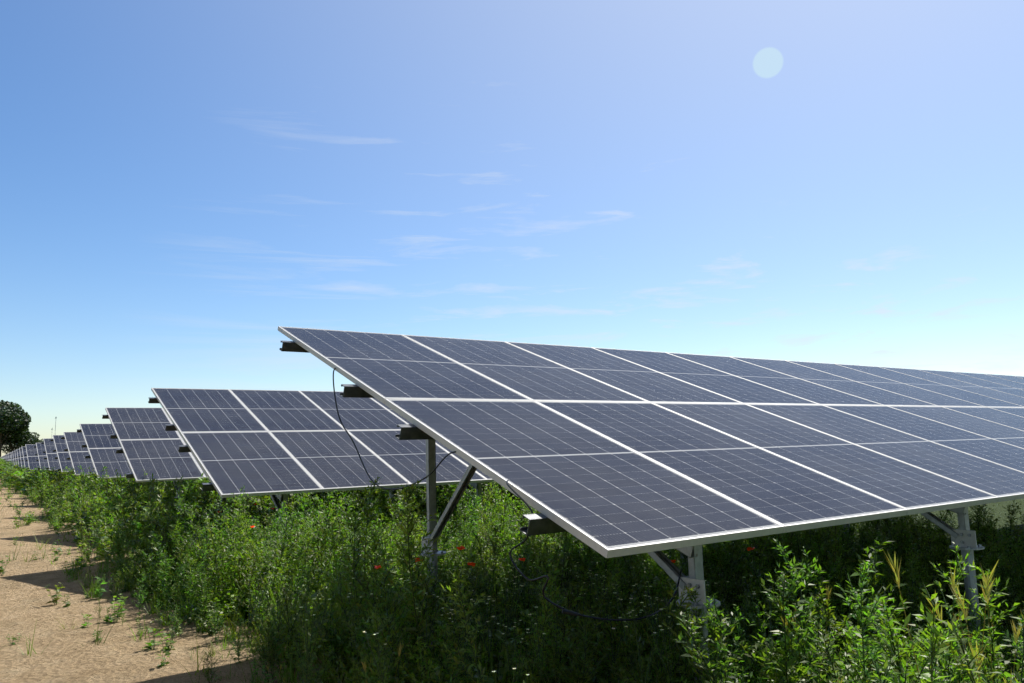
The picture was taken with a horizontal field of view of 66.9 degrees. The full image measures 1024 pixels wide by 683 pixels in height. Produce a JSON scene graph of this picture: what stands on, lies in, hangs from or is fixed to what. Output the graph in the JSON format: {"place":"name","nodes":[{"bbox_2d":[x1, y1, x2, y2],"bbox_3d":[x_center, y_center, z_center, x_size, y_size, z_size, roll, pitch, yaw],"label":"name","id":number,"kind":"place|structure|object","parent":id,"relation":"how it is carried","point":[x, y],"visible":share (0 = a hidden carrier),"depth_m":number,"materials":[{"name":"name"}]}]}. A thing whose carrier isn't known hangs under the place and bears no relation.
{"place":"outdoors","nodes":[
{"label":"outdoors","id":0,"kind":"place"},
{"bbox_2d":[0,479,345,682],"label":"track","id":1,"kind":"structure","parent":0,"point":[120,655],"depth_m":6.50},
{"bbox_2d":[0,0,1023,456],"label":"sky","id":2,"kind":"structure","parent":0,"point":[183,183],"materials":[{"name":"blue"}]},
{"bbox_2d":[140,482,1023,682],"bbox_3d":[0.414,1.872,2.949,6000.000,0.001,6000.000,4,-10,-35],"label":"ground","id":3,"kind":"structure","parent":0,"point":[999,510],"depth_m":12.70,"materials":[{"name":"brown soil"}]},
{"bbox_2d":[13,450,17,464],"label":"solar table","id":4,"kind":"object","parent":3,"relation":"on","point":[15,457],"visible":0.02,"depth_m":67.20,"materials":[{"name":"blue glass"}]},
{"bbox_2d":[0,400,31,456],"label":"tree","id":5,"kind":"object","parent":3,"relation":"on","point":[16,420],"visible":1,"depth_m":234.12,"materials":[{"name":"green plant"}]},
{"bbox_2d":[15,449,20,466],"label":"solar table","id":6,"kind":"object","parent":3,"relation":"on","point":[18,454],"visible":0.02,"depth_m":62.10,"materials":[{"name":"blue glass"}]},
{"bbox_2d":[1,430,36,451],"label":"tree","id":7,"kind":"object","parent":3,"relation":"on","point":[29,437],"visible":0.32,"depth_m":245.38,"materials":[{"name":"green plant"}]},
{"bbox_2d":[18,448,24,466],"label":"solar table","id":8,"kind":"object","parent":3,"relation":"on","point":[22,462],"visible":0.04,"depth_m":56.49,"materials":[{"name":"blue glass"}]},
{"bbox_2d":[1,432,43,453],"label":"tree","id":9,"kind":"object","parent":3,"relation":"on","point":[9,448],"visible":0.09,"depth_m":254.56,"materials":[{"name":"green plant"}]},
{"bbox_2d":[20,446,28,467],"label":"solar table","id":10,"kind":"object","parent":3,"relation":"on","point":[24,452],"visible":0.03,"depth_m":51.46,"materials":[{"name":"blue glass"}]},
{"bbox_2d":[24,444,39,469],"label":"solar table","id":11,"kind":"object","parent":3,"relation":"on","point":[32,457],"visible":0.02,"depth_m":46.38,"materials":[{"name":"blue glass"}]},
{"bbox_2d":[0,458,72,495],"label":"vegetation","id":12,"kind":"object","parent":3,"relation":"on","point":[18,475],"visible":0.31,"depth_m":37.64,"materials":[{"name":"green plant"}]},
{"bbox_2d":[34,443,56,471],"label":"solar table","id":13,"kind":"object","parent":3,"relation":"on","point":[43,462],"visible":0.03,"depth_m":41.31,"materials":[{"name":"blue glass"}]},
{"bbox_2d":[41,438,59,470],"bbox_3d":[-16.525,6.191,39.720,12.888,2.726,3.966,4,-9,-35],"label":"solar table","id":14,"kind":"object","parent":3,"relation":"on","point":[51,455],"visible":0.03,"depth_m":36.12,"materials":[{"name":"blue glass"}]},
{"bbox_2d":[50,435,83,477],"bbox_3d":[-13.078,5.434,34.677,12.888,2.726,3.966,4,-9,-36],"label":"solar table","id":15,"kind":"object","parent":3,"relation":"on","point":[60,446],"visible":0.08,"depth_m":31.09,"materials":[{"name":"blue glass"}]},
{"bbox_2d":[61,432,102,482],"bbox_3d":[-9.566,4.639,29.394,12.888,2.726,3.966,4,-10,-35],"label":"solar table","id":16,"kind":"object","parent":3,"relation":"on","point":[75,441],"visible":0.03,"depth_m":25.87,"materials":[{"name":"blue glass"}]},
{"bbox_2d":[77,424,132,490],"bbox_3d":[-6.093,3.809,24.200,12.888,2.726,3.966,4,-9,-35],"label":"solar table","id":17,"kind":"object","parent":3,"relation":"on","point":[100,445],"visible":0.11,"depth_m":20.63,"materials":[{"name":"blue glass"}]},
{"bbox_2d":[102,408,437,513],"bbox_3d":[-2.545,2.882,18.846,12.888,2.726,3.966,4,-9,-35],"label":"solar table","id":18,"kind":"object","parent":3,"relation":"on","point":[149,444],"visible":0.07,"depth_m":15.22,"materials":[{"name":"blue glass"}]},
{"bbox_2d":[26,465,514,572],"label":"vegetation","id":19,"kind":"object","parent":3,"relation":"on","point":[97,503],"visible":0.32,"depth_m":14.38,"materials":[{"name":"green plant"}]},
{"bbox_2d":[148,388,495,530],"bbox_3d":[0.863,2.153,13.684,12.888,2.726,3.966,4,-10,-35],"label":"solar table","id":20,"kind":"object","parent":3,"relation":"on","point":[280,445],"visible":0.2,"depth_m":10.59,"materials":[{"name":"blue glass"}]},
{"bbox_2d":[0,469,1023,682],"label":"vegetation","id":21,"kind":"object","parent":3,"relation":"on","point":[331,580],"visible":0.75,"depth_m":5.08,"materials":[{"name":"green plant"}]},
{"bbox_2d":[278,326,1023,681],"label":"solar table","id":22,"kind":"object","parent":3,"relation":"on","point":[606,452],"visible":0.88,"depth_m":5.39,"materials":[{"name":"blue glass"}]},
{"bbox_2d":[333,368,681,620],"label":"cables","id":23,"kind":"object","parent":22,"relation":"attached to","point":[569,612],"visible":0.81,"depth_m":3.54,"materials":[{"name":"black plastic"}]}
]}

